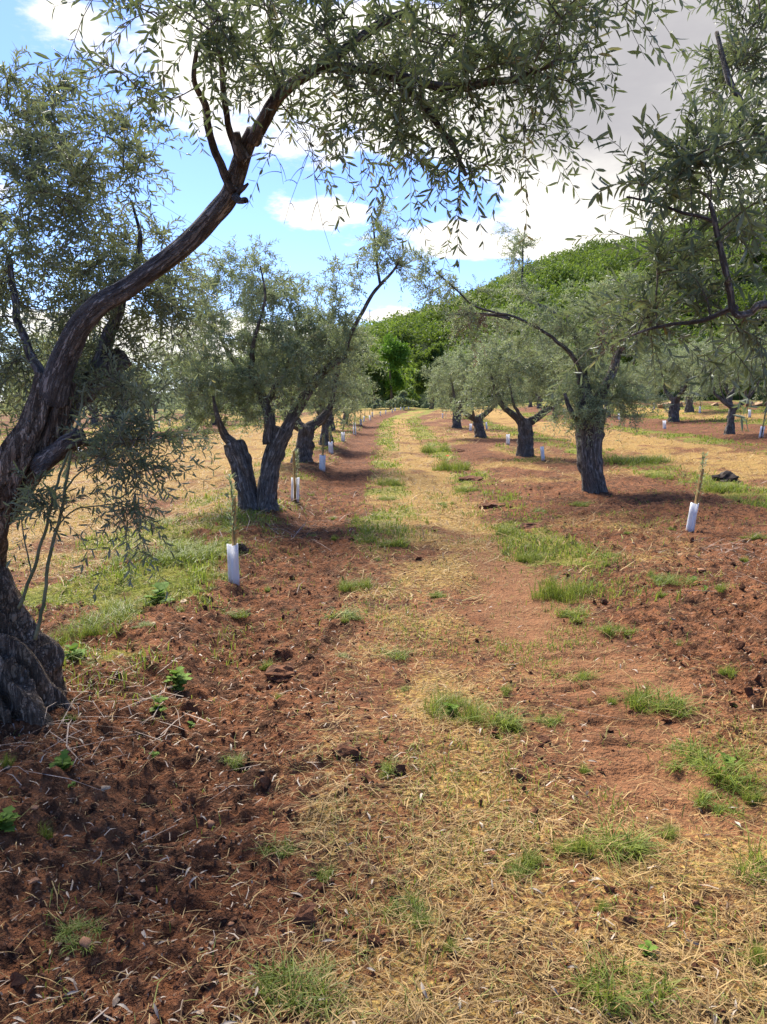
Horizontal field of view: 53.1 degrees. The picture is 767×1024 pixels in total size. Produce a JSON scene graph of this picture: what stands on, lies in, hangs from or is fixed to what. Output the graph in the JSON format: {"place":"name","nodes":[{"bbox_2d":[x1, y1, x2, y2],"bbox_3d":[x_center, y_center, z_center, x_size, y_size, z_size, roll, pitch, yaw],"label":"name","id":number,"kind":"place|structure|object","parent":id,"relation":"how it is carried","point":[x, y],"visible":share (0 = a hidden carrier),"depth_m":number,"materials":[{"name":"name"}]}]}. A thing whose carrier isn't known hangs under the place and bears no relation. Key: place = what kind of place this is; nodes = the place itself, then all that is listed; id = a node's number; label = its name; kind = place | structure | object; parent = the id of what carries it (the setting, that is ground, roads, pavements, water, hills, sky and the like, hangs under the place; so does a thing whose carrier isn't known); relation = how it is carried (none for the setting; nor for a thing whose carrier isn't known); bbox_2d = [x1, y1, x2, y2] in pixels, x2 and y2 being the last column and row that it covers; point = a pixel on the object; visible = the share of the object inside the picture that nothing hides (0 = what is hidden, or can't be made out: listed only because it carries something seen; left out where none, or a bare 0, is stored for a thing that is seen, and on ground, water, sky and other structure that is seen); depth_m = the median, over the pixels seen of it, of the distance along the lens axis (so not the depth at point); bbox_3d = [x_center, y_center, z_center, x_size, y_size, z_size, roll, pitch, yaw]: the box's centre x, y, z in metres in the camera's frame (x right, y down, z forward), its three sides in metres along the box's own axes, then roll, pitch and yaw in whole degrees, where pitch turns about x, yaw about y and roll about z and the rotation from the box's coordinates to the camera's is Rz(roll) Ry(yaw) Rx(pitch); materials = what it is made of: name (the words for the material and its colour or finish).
{"place":"outdoors","nodes":[
{"label":"outdoors","id":0,"kind":"place"},
{"bbox_2d":[0,400,766,1023],"bbox_3d":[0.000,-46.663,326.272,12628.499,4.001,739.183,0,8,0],"label":"ground","id":1,"kind":"structure","parent":0,"point":[348,470],"depth_m":3.89,"materials":[{"name":"soil"}]},
{"bbox_2d":[0,750,17,767],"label":"grass tuft","id":2,"kind":"object","parent":1,"relation":"on","point":[6,762],"visible":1,"depth_m":3.12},
{"bbox_2d":[0,805,20,831],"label":"weed","id":3,"kind":"object","parent":1,"relation":"on","point":[7,815],"visible":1,"depth_m":2.76,"materials":[{"name":"green plant"}]},
{"bbox_2d":[37,819,53,838],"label":"grass tuft","id":4,"kind":"object","parent":1,"relation":"on","point":[48,835],"visible":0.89,"depth_m":2.83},
{"bbox_2d":[0,319,116,449],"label":"olive tree","id":5,"kind":"object","parent":1,"relation":"on","point":[44,352],"visible":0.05,"depth_m":23.88,"materials":[{"name":"green plant"}]},
{"bbox_2d":[48,749,73,770],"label":"weed","id":6,"kind":"object","parent":1,"relation":"on","point":[63,761],"visible":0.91,"depth_m":3.21,"materials":[{"name":"green plant"}]},
{"bbox_2d":[43,619,97,645],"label":"grass tuft","id":7,"kind":"object","parent":1,"relation":"on","point":[66,637],"visible":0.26,"depth_m":4.94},
{"bbox_2d":[64,642,87,659],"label":"weed","id":8,"kind":"object","parent":1,"relation":"on","point":[73,647],"visible":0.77,"depth_m":4.44,"materials":[{"name":"green plant"}]},
{"bbox_2d":[46,908,114,960],"bbox_3d":[-0.945,1.295,2.376,0.221,0.037,0.264,-3,9,-18],"label":"grass tuft","id":9,"kind":"object","parent":1,"relation":"on","point":[77,924],"visible":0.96,"depth_m":2.38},
{"bbox_2d":[54,602,144,638],"bbox_3d":[-1.912,0.714,5.144,0.665,0.162,0.776,-2,8,-16],"label":"grass tuft","id":10,"kind":"object","parent":1,"relation":"on","point":[94,623],"visible":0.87,"depth_m":5.16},
{"bbox_2d":[85,589,167,614],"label":"grass tuft","id":11,"kind":"object","parent":1,"relation":"on","point":[114,606],"visible":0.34,"depth_m":5.67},
{"bbox_2d":[95,348,159,440],"bbox_3d":[-10.661,-4.700,31.130,3.215,3.863,4.499,-4,9,-24],"label":"olive tree","id":12,"kind":"object","parent":1,"relation":"on","point":[127,389],"visible":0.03,"depth_m":30.48,"materials":[{"name":"green plant"}]},
{"bbox_2d":[106,542,177,564],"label":"grass tuft","id":13,"kind":"object","parent":1,"relation":"on","point":[137,554],"visible":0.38,"depth_m":7.36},
{"bbox_2d":[149,695,168,711],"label":"weed","id":14,"kind":"object","parent":1,"relation":"on","point":[159,700],"visible":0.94,"depth_m":3.99,"materials":[{"name":"green plant"}]},
{"bbox_2d":[144,581,175,604],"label":"weed","id":15,"kind":"object","parent":1,"relation":"on","point":[160,590],"visible":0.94,"depth_m":5.84,"materials":[{"name":"green plant"}]},
{"bbox_2d":[19,519,308,719],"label":"grass","id":16,"kind":"structure","parent":1,"relation":"on","point":[120,549],"depth_m":6.17,"materials":[{"name":"plant"}]},
{"bbox_2d":[163,666,193,690],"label":"weed","id":17,"kind":"object","parent":1,"relation":"on","point":[179,678],"visible":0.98,"depth_m":4.35,"materials":[{"name":"green plant"}]},
{"bbox_2d":[141,536,228,563],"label":"grass tuft","id":18,"kind":"object","parent":1,"relation":"on","point":[199,552],"visible":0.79,"depth_m":7.46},
{"bbox_2d":[159,347,222,429],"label":"olive tree","id":19,"kind":"object","parent":1,"relation":"on","point":[198,391],"visible":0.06,"depth_m":39.74,"materials":[{"name":"green plant"}]},
{"bbox_2d":[196,351,242,424],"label":"olive tree","id":20,"kind":"object","parent":1,"relation":"on","point":[226,366],"visible":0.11,"depth_m":48.03,"materials":[{"name":"green plant"}]},
{"bbox_2d":[212,606,249,618],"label":"grass tuft","id":21,"kind":"object","parent":1,"relation":"on","point":[240,615],"visible":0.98,"depth_m":5.84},
{"bbox_2d":[227,495,239,585],"bbox_3d":[-1.309,0.349,6.669,0.101,0.981,0.102,-4,9,-29],"label":"tree guard","id":22,"kind":"object","parent":1,"relation":"on","point":[233,562],"visible":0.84,"depth_m":6.65,"materials":[{"name":"white plastic"}]},
{"bbox_2d":[223,472,243,545],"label":"olive sapling","id":23,"kind":"object","parent":1,"relation":"on","point":[232,494],"visible":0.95,"depth_m":6.59,"materials":[{"name":"green plant"}]},
{"bbox_2d":[222,743,252,770],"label":"grass tuft","id":24,"kind":"object","parent":1,"relation":"on","point":[234,764],"visible":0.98,"depth_m":3.47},
{"bbox_2d":[221,929,327,1023],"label":"grass tuft","id":25,"kind":"object","parent":1,"relation":"on","point":[269,979],"visible":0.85,"depth_m":2.09,"materials":[{"name":"plant"}]},
{"bbox_2d":[243,831,310,860],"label":"grass tuft","id":26,"kind":"object","parent":1,"relation":"on","point":[279,852],"visible":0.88,"depth_m":2.80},
{"bbox_2d":[130,192,426,511],"bbox_3d":[-1.481,-2.171,11.050,4.204,4.634,2.392,0,8,0],"label":"olive tree","id":27,"kind":"object","parent":1,"relation":"on","point":[293,352],"visible":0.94,"depth_m":10.75,"materials":[{"name":"green plant"}]},
{"bbox_2d":[264,664,294,681],"bbox_3d":[-0.632,0.978,4.724,0.212,0.074,0.220,5,10,32],"label":"soil mound","id":28,"kind":"object","parent":1,"relation":"on","point":[278,673],"visible":0.93,"depth_m":4.66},
{"bbox_2d":[291,451,299,501],"bbox_3d":[-1.380,-0.466,12.008,0.133,0.981,0.120,1,6,0],"label":"tree guard","id":29,"kind":"object","parent":1,"relation":"on","point":[294,491],"visible":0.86,"depth_m":11.98,"materials":[{"name":"white plastic"}]},
{"bbox_2d":[233,304,387,462],"bbox_3d":[-1.749,-2.952,18.123,3.744,3.767,2.676,0,8,0],"label":"olive tree","id":30,"kind":"object","parent":1,"relation":"on","point":[305,444],"visible":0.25,"depth_m":18.09,"materials":[{"name":"green plant"}]},
{"bbox_2d":[306,856,342,883],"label":"grass tuft","id":31,"kind":"object","parent":1,"relation":"on","point":[329,872],"visible":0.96,"depth_m":2.65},
{"bbox_2d":[281,948,372,1023],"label":"grass tuft","id":32,"kind":"object","parent":1,"relation":"on","point":[311,982],"visible":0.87,"depth_m":2.08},
{"bbox_2d":[293,344,361,445],"bbox_3d":[-1.887,-3.844,25.055,2.409,3.458,3.370,2,8,15],"label":"olive tree","id":33,"kind":"object","parent":1,"relation":"on","point":[327,423],"visible":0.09,"depth_m":24.93,"materials":[{"name":"green plant"}]},
{"bbox_2d":[295,372,364,430],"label":"olive tree","id":34,"kind":"object","parent":1,"relation":"on","point":[332,418],"visible":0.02,"depth_m":36.76,"materials":[{"name":"green plant"}]},
{"bbox_2d":[299,603,366,620],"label":"grass tuft","id":35,"kind":"object","parent":1,"relation":"on","point":[350,615],"visible":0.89,"depth_m":5.70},
{"bbox_2d":[0,0,687,726],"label":"olive tree","id":36,"kind":"object","parent":1,"relation":"on","point":[64,388],"visible":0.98,"depth_m":3.38,"materials":[{"name":"green plant"}]},
{"bbox_2d":[329,742,363,758],"bbox_3d":[-0.172,1.074,3.486,0.170,0.051,0.136,5,9,29],"label":"soil mound","id":37,"kind":"object","parent":1,"relation":"on","point":[344,749],"visible":0.94,"depth_m":3.45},
{"bbox_2d":[336,369,377,423],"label":"olive tree","id":38,"kind":"object","parent":1,"relation":"on","point":[363,389],"visible":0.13,"depth_m":45.77,"materials":[{"name":"green plant"}]},
{"bbox_2d":[336,574,382,591],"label":"grass tuft","id":39,"kind":"object","parent":1,"relation":"on","point":[351,585],"visible":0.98,"depth_m":6.71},
{"bbox_2d":[359,363,388,408],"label":"broadleaf tree","id":40,"kind":"object","parent":1,"relation":"on","point":[375,376],"visible":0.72,"depth_m":99.13,"materials":[{"name":"green plant"}]},
{"bbox_2d":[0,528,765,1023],"bbox_3d":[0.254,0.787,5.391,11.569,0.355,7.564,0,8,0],"label":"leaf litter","id":41,"kind":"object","parent":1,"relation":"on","point":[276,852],"visible":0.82,"depth_m":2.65,"materials":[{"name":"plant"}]},
{"bbox_2d":[0,470,766,1023],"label":"dry straw","id":42,"kind":"object","parent":1,"relation":"on","point":[640,1014],"visible":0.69,"depth_m":2.44,"materials":[{"name":"plant"}]},
{"bbox_2d":[0,474,766,1023],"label":"soil clods","id":43,"kind":"object","parent":1,"relation":"on","point":[304,914],"visible":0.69,"depth_m":2.86,"materials":[{"name":"soil"}]},
{"bbox_2d":[0,412,766,604],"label":"field straw","id":44,"kind":"object","parent":1,"relation":"on","point":[443,571],"visible":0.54,"depth_m":12.27,"materials":[{"name":"plant"}]},
{"bbox_2d":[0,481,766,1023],"bbox_3d":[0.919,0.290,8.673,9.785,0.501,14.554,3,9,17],"label":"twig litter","id":45,"kind":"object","parent":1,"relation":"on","point":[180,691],"visible":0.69,"depth_m":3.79,"materials":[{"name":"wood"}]},
{"bbox_2d":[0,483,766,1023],"bbox_3d":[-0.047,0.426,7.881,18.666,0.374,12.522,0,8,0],"label":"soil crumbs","id":46,"kind":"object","parent":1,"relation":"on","point":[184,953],"visible":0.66,"depth_m":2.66,"materials":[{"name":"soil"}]},
{"bbox_2d":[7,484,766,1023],"bbox_3d":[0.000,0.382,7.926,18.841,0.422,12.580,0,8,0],"label":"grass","id":47,"kind":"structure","parent":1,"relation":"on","point":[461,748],"depth_m":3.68,"materials":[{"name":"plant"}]},
{"bbox_2d":[374,476,405,486],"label":"grass tuft","id":48,"kind":"object","parent":1,"relation":"on","point":[388,483],"visible":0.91,"depth_m":14.76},
{"bbox_2d":[369,643,416,660],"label":"grass tuft","id":49,"kind":"object","parent":1,"relation":"on","point":[394,653],"visible":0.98,"depth_m":4.98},
{"bbox_2d":[376,332,410,408],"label":"broadleaf tree","id":50,"kind":"object","parent":1,"relation":"on","point":[396,354],"visible":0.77,"depth_m":101.83,"materials":[{"name":"green plant"}]},
{"bbox_2d":[374,753,412,779],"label":"grass tuft","id":51,"kind":"object","parent":1,"relation":"on","point":[388,764],"visible":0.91,"depth_m":3.34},
{"bbox_2d":[384,390,418,408],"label":"shrub","id":52,"kind":"object","parent":1,"relation":"on","point":[402,399],"visible":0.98,"depth_m":91.93,"materials":[{"name":"green plant"}]},
{"bbox_2d":[376,536,426,547],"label":"grass tuft","id":53,"kind":"object","parent":1,"relation":"on","point":[397,543],"visible":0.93,"depth_m":8.45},
{"bbox_2d":[372,883,438,924],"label":"grass tuft","id":54,"kind":"object","parent":1,"relation":"on","point":[413,898],"visible":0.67,"depth_m":2.48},
{"bbox_2d":[404,906,436,930],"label":"grass tuft","id":55,"kind":"object","parent":1,"relation":"on","point":[425,920],"visible":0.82,"depth_m":2.39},
{"bbox_2d":[412,352,446,408],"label":"broadleaf tree","id":56,"kind":"object","parent":1,"relation":"on","point":[418,378],"visible":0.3,"depth_m":100.83,"materials":[{"name":"green plant"}]},
{"bbox_2d":[413,341,446,408],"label":"broadleaf tree","id":57,"kind":"object","parent":1,"relation":"on","point":[437,350],"visible":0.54,"depth_m":101.44,"materials":[{"name":"green plant"}]},
{"bbox_2d":[419,443,453,452],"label":"grass tuft","id":58,"kind":"object","parent":1,"relation":"on","point":[431,449],"visible":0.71,"depth_m":24.19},
{"bbox_2d":[427,455,470,471],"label":"grass tuft","id":59,"kind":"object","parent":1,"relation":"on","point":[445,465],"visible":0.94,"depth_m":17.67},
{"bbox_2d":[407,675,496,726],"bbox_3d":[0.383,0.991,3.983,0.579,0.164,0.496,5,9,30],"label":"grass tuft","id":60,"kind":"object","parent":1,"relation":"on","point":[435,708],"visible":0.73,"depth_m":3.99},
{"bbox_2d":[425,353,487,427],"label":"olive tree","id":61,"kind":"object","parent":1,"relation":"on","point":[456,423],"visible":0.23,"depth_m":40.13,"materials":[{"name":"green plant"}]},
{"bbox_2d":[415,338,528,437],"bbox_3d":[3.549,-4.872,30.750,4.586,4.107,3.192,0,8,0],"label":"olive tree","id":62,"kind":"object","parent":1,"relation":"on","point":[479,430],"visible":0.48,"depth_m":30.66,"materials":[{"name":"green plant"}]},
{"bbox_2d":[478,502,505,508],"bbox_3d":[1.669,-0.099,11.823,0.426,0.093,0.342,0,8,0],"label":"soil mound","id":63,"kind":"object","parent":1,"relation":"on","point":[485,505],"visible":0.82,"depth_m":11.71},
{"bbox_2d":[458,696,544,733],"bbox_3d":[0.609,1.020,3.862,0.490,0.123,0.501,1,8,5],"label":"grass tuft","id":64,"kind":"object","parent":1,"relation":"on","point":[497,718],"visible":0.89,"depth_m":3.84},
{"bbox_2d":[492,856,542,890],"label":"grass tuft","id":65,"kind":"object","parent":1,"relation":"on","point":[519,869],"visible":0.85,"depth_m":2.64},
{"bbox_2d":[443,319,613,456],"bbox_3d":[4.069,-3.454,21.661,4.798,4.039,3.429,0,8,0],"label":"olive tree","id":66,"kind":"object","parent":1,"relation":"on","point":[525,443],"visible":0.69,"depth_m":21.41,"materials":[{"name":"green plant"}]},
{"bbox_2d":[513,840,547,870],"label":"grass tuft","id":67,"kind":"object","parent":1,"relation":"on","point":[531,855],"visible":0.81,"depth_m":2.69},
{"bbox_2d":[513,548,549,563],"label":"grass tuft","id":68,"kind":"object","parent":1,"relation":"on","point":[526,558],"visible":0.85,"depth_m":7.83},
{"bbox_2d":[397,221,676,493],"bbox_3d":[2.491,-2.659,13.449,5.120,5.126,2.988,-2,8,-14],"label":"olive tree","id":69,"kind":"object","parent":1,"relation":"on","point":[587,415],"visible":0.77,"depth_m":13.02,"materials":[{"name":"green plant"}]},
{"bbox_2d":[521,706,572,727],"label":"grass tuft","id":70,"kind":"object","parent":1,"relation":"on","point":[551,720],"visible":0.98,"depth_m":3.92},
{"bbox_2d":[523,569,594,603],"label":"grass tuft","id":71,"kind":"object","parent":1,"relation":"on","point":[553,589],"visible":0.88,"depth_m":6.30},
{"bbox_2d":[543,601,607,623],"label":"grass tuft","id":72,"kind":"object","parent":1,"relation":"on","point":[573,614],"visible":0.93,"depth_m":5.71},
{"bbox_2d":[551,828,610,859],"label":"grass tuft","id":73,"kind":"object","parent":1,"relation":"on","point":[581,845],"visible":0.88,"depth_m":2.75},
{"bbox_2d":[565,666,607,682],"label":"grass tuft","id":74,"kind":"object","parent":1,"relation":"on","point":[584,675],"visible":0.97,"depth_m":4.50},
{"bbox_2d":[589,891,613,911],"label":"grass tuft","id":75,"kind":"object","parent":1,"relation":"on","point":[603,904],"visible":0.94,"depth_m":2.43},
{"bbox_2d":[589,357,632,416],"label":"olive tree","id":76,"kind":"object","parent":1,"relation":"on","point":[624,371],"visible":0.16,"depth_m":45.36,"materials":[{"name":"green plant"}]},
{"bbox_2d":[589,619,639,636],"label":"grass tuft","id":77,"kind":"object","parent":1,"relation":"on","point":[603,628],"visible":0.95,"depth_m":5.22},
{"bbox_2d":[543,940,696,1023],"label":"grass tuft","id":78,"kind":"object","parent":1,"relation":"on","point":[619,996],"visible":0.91,"depth_m":2.07,"materials":[{"name":"plant"}]},
{"bbox_2d":[564,809,679,880],"bbox_3d":[0.855,1.187,2.787,0.482,0.093,0.471,8,11,43],"label":"grass tuft","id":79,"kind":"object","parent":1,"relation":"on","point":[639,847],"visible":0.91,"depth_m":2.78,"materials":[{"name":"plant"}]},
{"bbox_2d":[617,334,650,396],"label":"broadleaf tree","id":80,"kind":"object","parent":1,"relation":"on","point":[624,360],"visible":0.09,"depth_m":104.11,"materials":[{"name":"green plant"}]},
{"bbox_2d":[604,452,678,463],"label":"grass tuft","id":81,"kind":"object","parent":1,"relation":"on","point":[644,458],"visible":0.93,"depth_m":19.13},
{"bbox_2d":[624,363,668,403],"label":"olive tree","id":82,"kind":"object","parent":1,"relation":"on","point":[640,380],"visible":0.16,"depth_m":69.18,"materials":[{"name":"green plant"}]},
{"bbox_2d":[604,673,691,714],"bbox_3d":[1.403,0.968,4.065,0.488,0.172,0.651,-3,9,-23],"label":"grass tuft","id":83,"kind":"object","parent":1,"relation":"on","point":[635,699],"visible":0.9,"depth_m":4.08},
{"bbox_2d":[637,939,658,958],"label":"weed","id":84,"kind":"object","parent":1,"relation":"on","point":[649,945],"visible":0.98,"depth_m":2.24,"materials":[{"name":"green plant"}]},
{"bbox_2d":[545,0,766,430],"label":"olive tree","id":85,"kind":"object","parent":1,"relation":"on","point":[747,127],"visible":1,"depth_m":2.59,"materials":[{"name":"green plant"}]},
{"bbox_2d":[650,817,689,840],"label":"grass tuft","id":86,"kind":"object","parent":1,"relation":"on","point":[669,827],"visible":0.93,"depth_m":2.88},
{"bbox_2d":[647,570,702,585],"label":"grass tuft","id":87,"kind":"object","parent":1,"relation":"on","point":[659,578],"visible":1,"depth_m":6.54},
{"bbox_2d":[634,335,720,421],"bbox_3d":[13.287,-6.015,34.988,3.359,4.036,4.701,-5,9,-30],"label":"olive tree","id":88,"kind":"object","parent":1,"relation":"on","point":[674,409],"visible":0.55,"depth_m":35.00,"materials":[{"name":"green plant"}]},
{"bbox_2d":[633,726,722,778],"bbox_3d":[1.395,1.095,3.509,0.523,0.070,0.473,-6,10,-35],"label":"grass tuft","id":89,"kind":"object","parent":1,"relation":"on","point":[690,751],"visible":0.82,"depth_m":3.50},
{"bbox_2d":[643,682,714,719],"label":"grass tuft","id":90,"kind":"object","parent":1,"relation":"on","point":[676,700],"visible":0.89,"depth_m":3.97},
{"bbox_2d":[663,343,719,412],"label":"olive tree","id":91,"kind":"object","parent":1,"relation":"on","point":[689,408],"visible":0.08,"depth_m":41.77,"materials":[{"name":"green plant"}]},
{"bbox_2d":[686,468,703,531],"bbox_3d":[3.716,-0.036,9.185,0.101,0.981,0.100,7,8,-1],"label":"tree guard","id":92,"kind":"object","parent":1,"relation":"on","point":[692,517],"visible":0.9,"depth_m":9.16,"materials":[{"name":"white plastic"}]},
{"bbox_2d":[690,452,707,501],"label":"olive sapling","id":93,"kind":"object","parent":1,"relation":"on","point":[703,457],"visible":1,"depth_m":9.10,"materials":[{"name":"green plant"}]},
{"bbox_2d":[670,780,750,820],"bbox_3d":[1.340,1.143,3.086,0.300,0.075,0.358,-1,8,-8],"label":"grass tuft","id":94,"kind":"object","parent":1,"relation":"on","point":[702,799],"visible":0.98,"depth_m":3.08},
{"bbox_2d":[693,480,747,492],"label":"grass tuft","id":95,"kind":"object","parent":1,"relation":"on","point":[715,488],"visible":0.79,"depth_m":12.97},
{"bbox_2d":[677,317,766,434],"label":"olive tree","id":96,"kind":"object","parent":1,"relation":"on","point":[730,417],"visible":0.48,"depth_m":25.76,"materials":[{"name":"green plant"}]},
{"bbox_2d":[711,471,738,481],"bbox_3d":[6.632,-0.683,14.862,0.604,0.247,0.459,-4,9,-27],"label":"rock","id":97,"kind":"object","parent":1,"relation":"on","point":[726,475],"visible":0.72,"depth_m":14.74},
{"bbox_2d":[685,733,766,794],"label":"grass tuft","id":98,"kind":"object","parent":1,"relation":"on","point":[716,774],"visible":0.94,"depth_m":3.24,"materials":[{"name":"plant"}]},
{"bbox_2d":[692,816,766,892],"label":"grass tuft","id":99,"kind":"object","parent":1,"relation":"on","point":[761,871],"visible":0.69,"depth_m":2.62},
{"bbox_2d":[714,661,744,678],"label":"grass tuft","id":100,"kind":"object","parent":1,"relation":"on","point":[725,672],"visible":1,"depth_m":4.35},
{"bbox_2d":[715,356,748,405],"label":"olive tree","id":101,"kind":"object","parent":1,"relation":"on","point":[732,391],"visible":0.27,"depth_m":49.06,"materials":[{"name":"green plant"}]},
{"bbox_2d":[729,781,766,805],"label":"grass tuft","id":102,"kind":"object","parent":1,"relation":"on","point":[754,798],"visible":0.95,"depth_m":3.07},
{"bbox_2d":[729,326,766,398],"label":"broadleaf tree","id":103,"kind":"object","parent":1,"relation":"on","point":[753,331],"visible":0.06,"depth_m":107.08,"materials":[{"name":"green plant"}]},
{"bbox_2d":[735,930,766,970],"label":"grass tuft","id":104,"kind":"object","parent":1,"relation":"on","point":[757,948],"visible":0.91,"depth_m":2.23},
{"bbox_2d":[0,403,766,688],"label":"grass","id":105,"kind":"structure","parent":0,"point":[204,577],"depth_m":9.71,"materials":[{"name":"plant"}]},
{"bbox_2d":[0,0,766,401],"label":"sky","id":106,"kind":"structure","parent":0,"point":[554,217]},
{"bbox_2d":[2,236,766,409],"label":"hill","id":107,"kind":"structure","parent":0,"point":[423,399],"depth_m":121.35,"materials":[{"name":"plant"}]},
{"bbox_2d":[223,201,766,401],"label":"hillside scrub","id":108,"kind":"object","parent":107,"relation":"on","point":[587,262],"visible":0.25,"depth_m":167.74,"materials":[{"name":"green plant"}]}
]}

